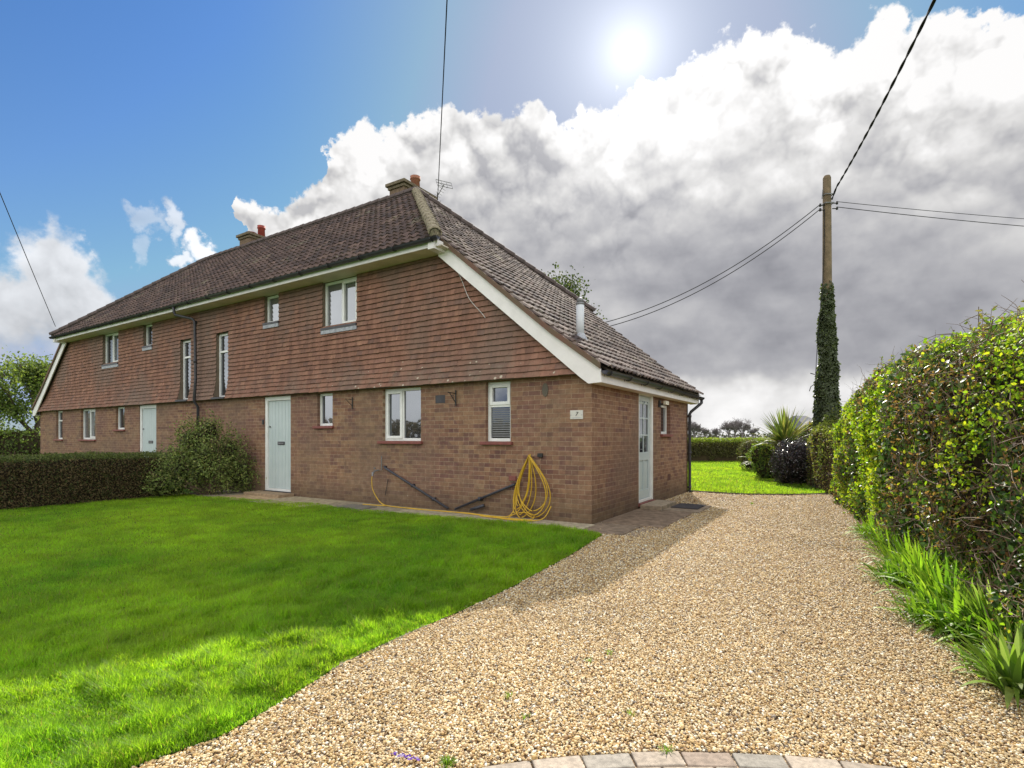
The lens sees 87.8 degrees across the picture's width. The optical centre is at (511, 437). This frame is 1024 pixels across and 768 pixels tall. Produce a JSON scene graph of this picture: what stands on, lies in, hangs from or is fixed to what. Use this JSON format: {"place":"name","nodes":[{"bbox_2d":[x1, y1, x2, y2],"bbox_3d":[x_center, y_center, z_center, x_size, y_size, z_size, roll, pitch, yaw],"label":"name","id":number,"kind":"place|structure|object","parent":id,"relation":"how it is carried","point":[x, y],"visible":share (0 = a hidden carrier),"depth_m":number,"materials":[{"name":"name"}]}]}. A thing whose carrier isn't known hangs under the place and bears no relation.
{"place":"outdoors","nodes":[
{"label":"outdoors","id":0,"kind":"place"},
{"bbox_2d":[185,490,593,529],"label":"path","id":1,"kind":"structure","parent":0,"point":[293,499],"depth_m":10.29,"materials":[{"name":"concrete"}]},
{"bbox_2d":[244,490,293,497],"bbox_3d":[-5.616,1.312,12.260,1.340,0.075,0.400,0,0,32],"label":"door step","id":2,"kind":"object","parent":1,"relation":"on","point":[269,494],"depth_m":12.07,"materials":[{"name":"concrete"}]},
{"bbox_2d":[335,504,376,509],"bbox_3d":[-2.979,1.343,10.161,0.700,0.054,0.420,0,0,32],"label":"manhole cover","id":3,"kind":"object","parent":1,"relation":"on","point":[356,506],"visible":0.63,"depth_m":10.12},
{"bbox_2d":[0,488,828,767],"bbox_3d":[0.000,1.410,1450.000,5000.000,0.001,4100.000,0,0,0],"label":"ground","id":4,"kind":"structure","parent":0,"point":[138,766],"depth_m":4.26,"materials":[{"name":"green plant"}]},
{"bbox_2d":[0,391,26,431],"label":"tree","id":5,"kind":"object","parent":4,"relation":"on","point":[3,418],"visible":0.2,"depth_m":27.91,"materials":[{"name":"green plant"}]},
{"bbox_2d":[0,448,185,509],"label":"hedge","id":6,"kind":"object","parent":4,"relation":"on","point":[41,479],"visible":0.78,"depth_m":10.72,"materials":[{"name":"green plant"}]},
{"bbox_2d":[136,406,266,498],"bbox_3d":[-7.175,0.329,12.374,2.714,2.094,1.682,0,0,-16],"label":"shrub","id":7,"kind":"object","parent":4,"relation":"on","point":[200,463],"visible":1,"depth_m":12.22,"materials":[{"name":"green plant"}]},
{"bbox_2d":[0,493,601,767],"bbox_3d":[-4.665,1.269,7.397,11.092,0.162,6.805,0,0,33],"label":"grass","id":8,"kind":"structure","parent":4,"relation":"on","point":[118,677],"depth_m":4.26,"materials":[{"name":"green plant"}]},
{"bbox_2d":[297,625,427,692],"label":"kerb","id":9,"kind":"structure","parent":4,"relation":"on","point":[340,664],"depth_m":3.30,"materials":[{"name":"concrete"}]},
{"bbox_2d":[31,174,704,523],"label":"semi detached house","id":10,"kind":"structure","parent":4,"relation":"on","point":[410,343],"depth_m":11.04,"materials":[{"name":"brick"}]},
{"bbox_2d":[0,193,55,326],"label":"overhead cable","id":11,"kind":"object","parent":10,"relation":"on","point":[25,255],"visible":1,"depth_m":14.12,"materials":[{"name":"black rubber"}]},
{"bbox_2d":[53,411,62,440],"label":"window","id":12,"kind":"structure","parent":10,"relation":"in","point":[60,412],"depth_m":19.54,"materials":[{"name":"white plastic"}]},
{"bbox_2d":[78,409,95,440],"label":"window","id":13,"kind":"structure","parent":10,"relation":"in","point":[88,414],"depth_m":18.23,"materials":[{"name":"white plastic"}]},
{"bbox_2d":[101,332,118,368],"bbox_3d":[-12.836,-2.837,17.121,1.160,1.225,0.235,0,0,32],"label":"window","id":14,"kind":"structure","parent":10,"relation":"in","point":[110,341],"depth_m":17.25,"materials":[{"name":"white plastic"}]},
{"bbox_2d":[112,407,124,430],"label":"window","id":15,"kind":"structure","parent":10,"relation":"in","point":[121,410],"depth_m":16.90,"materials":[{"name":"white plastic"}]},
{"bbox_2d":[142,324,152,350],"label":"window","id":16,"kind":"structure","parent":10,"relation":"in","point":[148,335],"depth_m":15.88,"materials":[{"name":"white plastic"}]},
{"bbox_2d":[140,405,155,456],"bbox_3d":[-10.798,0.150,15.863,1.050,2.220,0.090,0,0,32],"label":"front door","id":17,"kind":"structure","parent":10,"relation":"in","point":[147,412],"depth_m":15.89,"materials":[{"name":"white paint"}]},
{"bbox_2d":[175,339,190,401],"bbox_3d":[-8.935,-1.825,14.608,0.600,1.690,0.324,0,0,32],"label":"window","id":18,"kind":"structure","parent":10,"relation":"in","point":[185,374],"depth_m":14.75,"materials":[{"name":"white plastic"}]},
{"bbox_2d":[211,332,228,398],"bbox_3d":[-7.407,-1.825,13.647,0.590,1.690,0.324,0,0,32],"label":"window","id":19,"kind":"structure","parent":10,"relation":"in","point":[222,366],"depth_m":13.77,"materials":[{"name":"white plastic"}]},
{"bbox_2d":[262,295,278,328],"bbox_3d":[-5.616,-3.012,12.570,0.590,0.875,0.235,0,0,32],"label":"window","id":20,"kind":"structure","parent":10,"relation":"in","point":[271,302],"depth_m":12.62,"materials":[{"name":"white plastic"}]},
{"bbox_2d":[263,396,290,492],"bbox_3d":[-5.468,0.175,12.487,1.050,2.270,0.140,0,0,32],"label":"front door","id":21,"kind":"structure","parent":10,"relation":"in","point":[278,408],"depth_m":12.51,"materials":[{"name":"green paint"}]},
{"bbox_2d":[312,393,333,428],"bbox_3d":[-4.063,-0.575,11.581,0.650,0.770,0.190,0,0,32],"label":"window","id":22,"kind":"structure","parent":10,"relation":"in","point":[326,400],"depth_m":11.65,"materials":[{"name":"white plastic"}]},
{"bbox_2d":[320,276,356,334],"bbox_3d":[-3.619,-2.837,11.311,1.110,1.225,0.235,0,0,32],"label":"window","id":23,"kind":"structure","parent":10,"relation":"in","point":[339,297],"depth_m":11.35,"materials":[{"name":"white plastic"}]},
{"bbox_2d":[377,387,422,443],"bbox_3d":[-2.155,-0.415,10.380,1.160,1.090,0.190,0,0,32],"label":"window","id":24,"kind":"structure","parent":10,"relation":"in","point":[402,405],"depth_m":10.41,"materials":[{"name":"white plastic"}]},
{"bbox_2d":[437,0,447,199],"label":"overhead cable","id":25,"kind":"object","parent":10,"relation":"attached to","point":[442,88],"visible":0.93,"depth_m":10.12,"materials":[{"name":"black rubber"}]},
{"bbox_2d":[363,454,551,521],"bbox_3d":[-1.190,0.804,9.467,4.128,1.064,0.352,0,0,32],"label":"garden hose","id":26,"kind":"object","parent":10,"relation":"hanging from","point":[516,489],"visible":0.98,"depth_m":8.71,"materials":[{"name":"yellow rubber"}]},
{"bbox_2d":[479,381,512,444],"bbox_3d":[-0.243,-0.415,9.175,0.660,1.090,0.190,0,0,32],"label":"window","id":27,"kind":"structure","parent":10,"relation":"in","point":[499,393],"depth_m":9.22,"materials":[{"name":"white plastic"}]},
{"bbox_2d":[638,394,654,506],"bbox_3d":[2.603,0.223,10.436,0.150,2.185,0.900,0,0,32],"label":"side door","id":28,"kind":"structure","parent":10,"relation":"in","point":[645,401],"depth_m":10.55,"materials":[{"name":"green paint"}]},
{"bbox_2d":[660,405,672,436],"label":"window","id":29,"kind":"structure","parent":10,"relation":"in","point":[663,407],"depth_m":11.80,"materials":[{"name":"white plastic"}]},
{"bbox_2d":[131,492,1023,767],"bbox_3d":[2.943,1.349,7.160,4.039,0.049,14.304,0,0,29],"label":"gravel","id":30,"kind":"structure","parent":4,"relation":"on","point":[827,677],"depth_m":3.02,"materials":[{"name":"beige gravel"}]},
{"bbox_2d":[391,752,420,760],"bbox_3d":[-0.444,1.336,2.224,0.134,0.023,0.039,0,0,17],"label":"purple scrap","id":31,"kind":"object","parent":30,"relation":"on","point":[406,756],"visible":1,"depth_m":2.23,"materials":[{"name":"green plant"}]},
{"bbox_2d":[437,755,456,767],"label":"weed","id":32,"kind":"object","parent":30,"relation":"on","point":[445,761],"visible":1,"depth_m":2.20,"materials":[{"name":"green plant"}]},
{"bbox_2d":[659,742,674,753],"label":"weed","id":33,"kind":"object","parent":30,"relation":"on","point":[666,748],"visible":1,"depth_m":2.29,"materials":[{"name":"green plant"}]},
{"bbox_2d":[847,518,869,533],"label":"strappy plant","id":34,"kind":"object","parent":30,"relation":"on","point":[860,528],"visible":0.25,"depth_m":7.58,"materials":[{"name":"green plant"}]},
{"bbox_2d":[843,512,877,539],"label":"strappy plant","id":35,"kind":"object","parent":30,"relation":"on","point":[871,521],"visible":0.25,"depth_m":7.08,"materials":[{"name":"green plant"}]},
{"bbox_2d":[858,555,932,590],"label":"strappy plant","id":36,"kind":"object","parent":30,"relation":"on","point":[889,569],"visible":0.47,"depth_m":4.93,"materials":[{"name":"green plant"}]},
{"bbox_2d":[855,525,939,567],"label":"strappy plant","id":37,"kind":"object","parent":30,"relation":"on","point":[890,549],"visible":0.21,"depth_m":5.56,"materials":[{"name":"green plant"}]},
{"bbox_2d":[874,580,969,632],"bbox_3d":[3.102,1.219,3.913,0.689,0.282,0.690,0,0,-32],"label":"strappy plant","id":38,"kind":"object","parent":30,"relation":"on","point":[916,617],"visible":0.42,"depth_m":3.90,"materials":[{"name":"green plant"}]},
{"bbox_2d":[938,633,1011,677],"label":"strappy plant","id":39,"kind":"object","parent":30,"relation":"on","point":[971,651],"visible":0.28,"depth_m":3.11,"materials":[{"name":"green plant"}]},
{"bbox_2d":[944,618,1023,708],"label":"strappy plant","id":40,"kind":"object","parent":30,"relation":"on","point":[1006,662],"visible":1,"depth_m":2.79,"materials":[{"name":"green plant"}]},
{"bbox_2d":[583,503,711,535],"bbox_3d":[2.427,1.368,9.076,1.096,0.064,3.850,0,0,32],"label":"side pad","id":41,"kind":"object","parent":4,"relation":"on","point":[626,523],"visible":0.64,"depth_m":8.58,"materials":[{"name":"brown concrete"}]},
{"bbox_2d":[640,500,675,510],"bbox_3d":[2.837,1.308,10.278,0.405,0.085,1.020,0,0,32],"label":"door step","id":42,"kind":"object","parent":41,"relation":"on","point":[660,505],"depth_m":10.02,"materials":[{"name":"concrete"}]},
{"bbox_2d":[671,503,705,509],"bbox_3d":[3.408,1.328,10.261,0.500,0.016,0.700,0,0,32],"label":"door mat","id":43,"kind":"object","parent":41,"relation":"on","point":[688,506],"depth_m":10.15,"materials":[{"name":"rubber"}]},
{"bbox_2d":[482,751,894,767],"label":"paving blocks","id":44,"kind":"structure","parent":4,"relation":"on","point":[670,759],"depth_m":2.21,"materials":[{"name":"beige stone"}]},
{"bbox_2d":[691,421,705,437],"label":"winter tree","id":45,"kind":"object","parent":4,"relation":"on","point":[695,429],"visible":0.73,"depth_m":238.37,"materials":[{"name":"grey plant"}]},
{"bbox_2d":[698,428,710,436],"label":"winter tree","id":46,"kind":"object","parent":4,"relation":"on","point":[705,431],"visible":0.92,"depth_m":299.15,"materials":[{"name":"grey plant"}]},
{"bbox_2d":[709,427,721,436],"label":"winter tree","id":47,"kind":"object","parent":4,"relation":"on","point":[715,432],"visible":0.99,"depth_m":318.95,"materials":[{"name":"grey plant"}]},
{"bbox_2d":[718,423,736,437],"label":"winter tree","id":48,"kind":"object","parent":4,"relation":"on","point":[727,427],"visible":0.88,"depth_m":309.08,"materials":[{"name":"grey plant"}]},
{"bbox_2d":[691,431,773,438],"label":"distant woodland","id":49,"kind":"object","parent":4,"relation":"on","point":[722,435],"visible":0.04,"depth_m":380.70,"materials":[{"name":"plant"}]},
{"bbox_2d":[725,419,742,437],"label":"winter tree","id":50,"kind":"object","parent":4,"relation":"on","point":[735,432],"visible":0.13,"depth_m":329.53,"materials":[{"name":"grey plant"}]},
{"bbox_2d":[691,437,781,461],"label":"hedge","id":51,"kind":"object","parent":4,"relation":"on","point":[713,449],"visible":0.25,"depth_m":29.20,"materials":[{"name":"green plant"}]},
{"bbox_2d":[730,418,750,437],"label":"winter tree","id":52,"kind":"object","parent":4,"relation":"on","point":[744,427],"visible":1,"depth_m":299.58,"materials":[{"name":"grey plant"}]},
{"bbox_2d":[746,424,760,437],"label":"winter tree","id":53,"kind":"object","parent":4,"relation":"on","point":[753,431],"visible":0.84,"depth_m":304.42,"materials":[{"name":"grey plant"}]},
{"bbox_2d":[692,490,826,495],"bbox_3d":[5.949,1.370,12.757,3.072,0.090,0.591,0,0,12],"label":"lawn edge","id":54,"kind":"object","parent":4,"relation":"on","point":[757,493],"visible":0.48,"depth_m":12.59,"materials":[{"name":"soil"}]},
{"bbox_2d":[774,416,811,433],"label":"distant house","id":55,"kind":"structure","parent":4,"relation":"on","point":[802,418],"depth_m":47.13,"materials":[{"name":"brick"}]},
{"bbox_2d":[808,175,841,486],"bbox_3d":[8.292,-2.715,14.017,0.853,8.331,0.831,0,0,32],"label":"telegraph pole","id":56,"kind":"object","parent":4,"relation":"on","point":[826,390],"visible":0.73,"depth_m":13.89,"materials":[{"name":"green plant"}]},
{"bbox_2d":[607,205,818,321],"bbox_3d":[5.308,-4.671,14.569,5.641,2.838,0.019,0,0,13],"label":"overhead cable","id":57,"kind":"object","parent":56,"relation":"attached to","point":[720,273],"visible":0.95,"depth_m":14.48,"materials":[{"name":"black rubber"}]},
{"bbox_2d":[611,210,818,325],"bbox_3d":[5.354,-4.550,14.569,5.552,2.839,0.019,0,0,13],"label":"overhead cable","id":58,"kind":"object","parent":56,"relation":"attached to","point":[721,278],"visible":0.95,"depth_m":14.47,"materials":[{"name":"black rubber"}]},
{"bbox_2d":[831,0,935,199],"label":"overhead cable","id":59,"kind":"object","parent":56,"relation":"attached to","point":[903,62],"visible":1,"depth_m":8.91,"materials":[{"name":"black rubber"}]},
{"bbox_2d":[838,207,1020,225],"bbox_3d":[15.810,-5.933,14.970,14.745,0.236,0.017,0,0,-8],"label":"overhead cable","id":60,"kind":"object","parent":56,"relation":"attached to","point":[929,217],"visible":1,"depth_m":14.32,"materials":[{"name":"black rubber"}]},
{"bbox_2d":[838,201,1023,218],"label":"overhead cable","id":61,"kind":"object","parent":56,"relation":"attached to","point":[934,211],"visible":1,"depth_m":14.33,"materials":[{"name":"black rubber"}]},
{"bbox_2d":[805,419,847,494],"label":"hedge","id":62,"kind":"object","parent":4,"relation":"on","point":[819,483],"visible":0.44,"depth_m":13.11,"materials":[{"name":"green plant"}]},
{"bbox_2d":[0,0,1023,437],"label":"sky","id":63,"kind":"structure","parent":0,"point":[648,149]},
{"bbox_2d":[691,460,826,493],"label":"back lawn","id":64,"kind":"structure","parent":0,"point":[739,481],"depth_m":16.07,"materials":[{"name":"green plant"}]},
{"bbox_2d":[0,424,39,455],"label":"hedge","id":65,"kind":"object","parent":64,"relation":"on","point":[25,442],"visible":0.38,"depth_m":27.40,"materials":[{"name":"green plant"}]},
{"bbox_2d":[0,345,52,433],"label":"tree","id":66,"kind":"object","parent":64,"relation":"on","point":[29,376],"visible":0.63,"depth_m":27.50,"materials":[{"name":"green plant"}]},
{"bbox_2d":[541,262,606,318],"bbox_3d":[1.890,-3.934,27.747,6.835,10.582,6.420,0,0,0],"label":"tree","id":67,"kind":"object","parent":64,"relation":"on","point":[572,285],"depth_m":28.08,"materials":[{"name":"green plant"}]},
{"bbox_2d":[736,438,764,469],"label":"shrub","id":68,"kind":"object","parent":64,"relation":"on","point":[748,445],"visible":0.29,"depth_m":21.34,"materials":[{"name":"green plant"}]},
{"bbox_2d":[745,440,776,478],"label":"shrub","id":69,"kind":"object","parent":64,"relation":"on","point":[760,456],"visible":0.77,"depth_m":16.86,"materials":[{"name":"green plant"}]},
{"bbox_2d":[751,408,812,447],"bbox_3d":[8.466,0.151,16.563,2.378,2.408,2.367,0,0,21],"label":"cordyline","id":70,"kind":"object","parent":64,"relation":"on","point":[783,430],"visible":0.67,"depth_m":16.36,"materials":[{"name":"green plant"}]},
{"bbox_2d":[768,437,811,484],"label":"shrub","id":71,"kind":"object","parent":64,"relation":"on","point":[791,464],"visible":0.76,"depth_m":14.89,"materials":[{"name":"black plant"}]},
{"bbox_2d":[796,419,812,446],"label":"shrub","id":72,"kind":"object","parent":64,"relation":"on","point":[807,431],"visible":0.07,"depth_m":16.89,"materials":[{"name":"green plant"}]},
{"bbox_2d":[952,635,986,659],"bbox_3d":[6.964,1.370,7.720,3.881,0.001,15.624,0,0,25],"label":"soil border","id":73,"kind":"object","parent":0,"point":[959,640],"visible":0.1,"depth_m":3.54,"materials":[{"name":"brown soil"}]},
{"bbox_2d":[815,401,842,479],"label":"shrub","id":74,"kind":"object","parent":73,"relation":"on","point":[836,416],"visible":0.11,"depth_m":13.08,"materials":[{"name":"green plant"}]},
{"bbox_2d":[847,517,899,554],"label":"strappy plant","id":75,"kind":"object","parent":73,"relation":"on","point":[878,536],"visible":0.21,"depth_m":6.33,"materials":[{"name":"green plant"}]},
{"bbox_2d":[867,538,956,592],"bbox_3d":[3.664,1.133,4.729,0.911,0.453,0.994,0,0,-22],"label":"strappy plant","id":76,"kind":"object","parent":73,"relation":"on","point":[906,557],"visible":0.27,"depth_m":4.73,"materials":[{"name":"green plant"}]},
{"bbox_2d":[882,532,958,576],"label":"strappy plant","id":77,"kind":"object","parent":73,"relation":"on","point":[940,557],"visible":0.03,"depth_m":5.03,"materials":[{"name":"green plant"}]},
{"bbox_2d":[823,296,1023,651],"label":"hedge","id":78,"kind":"object","parent":73,"relation":"on","point":[932,441],"visible":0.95,"depth_m":4.46,"materials":[{"name":"green plant"}]},
{"bbox_2d":[871,548,1016,612],"bbox_3d":[3.427,1.117,4.215,1.005,0.485,1.021,0,0,0],"label":"strappy plant","id":79,"kind":"object","parent":73,"relation":"on","point":[928,584],"visible":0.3,"depth_m":4.20,"materials":[{"name":"green plant"}]},
{"bbox_2d":[881,577,1017,638],"bbox_3d":[3.167,1.178,3.725,0.852,0.364,0.933,0,0,0],"label":"strappy plant","id":80,"kind":"object","parent":73,"relation":"on","point":[955,616],"visible":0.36,"depth_m":3.67,"materials":[{"name":"green plant"}]},
{"bbox_2d":[899,543,1015,611],"bbox_3d":[3.702,1.087,4.215,1.104,0.547,1.063,0,0,0],"label":"strappy plant","id":81,"kind":"object","parent":73,"relation":"on","point":[964,571],"visible":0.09,"depth_m":4.25,"materials":[{"name":"green plant"}]},
{"bbox_2d":[917,611,1014,648],"bbox_3d":[3.071,1.248,3.493,0.695,0.225,0.612,0,0,0],"label":"strappy plant","id":82,"kind":"object","parent":73,"relation":"on","point":[968,633],"visible":0.29,"depth_m":3.49,"materials":[{"name":"green plant"}]},
{"bbox_2d":[915,567,1023,637],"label":"strappy plant","id":83,"kind":"object","parent":73,"relation":"on","point":[971,603],"visible":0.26,"depth_m":3.57,"materials":[{"name":"green plant"}]},
{"bbox_2d":[921,590,1023,651],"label":"strappy plant","id":84,"kind":"object","parent":73,"relation":"on","point":[993,626],"visible":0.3,"depth_m":3.41,"materials":[{"name":"green plant"}]},
{"bbox_2d":[933,552,1013,601],"bbox_3d":[3.709,1.112,4.116,1.005,0.495,1.114,0,0,25],"label":"strappy plant","id":85,"kind":"object","parent":73,"relation":"on","point":[991,574],"visible":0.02,"depth_m":4.12,"materials":[{"name":"green plant"}]},
{"bbox_2d":[949,604,1023,676],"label":"strappy plant","id":86,"kind":"object","parent":73,"relation":"on","point":[1000,620],"visible":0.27,"depth_m":3.22,"materials":[{"name":"green plant"}]}
]}

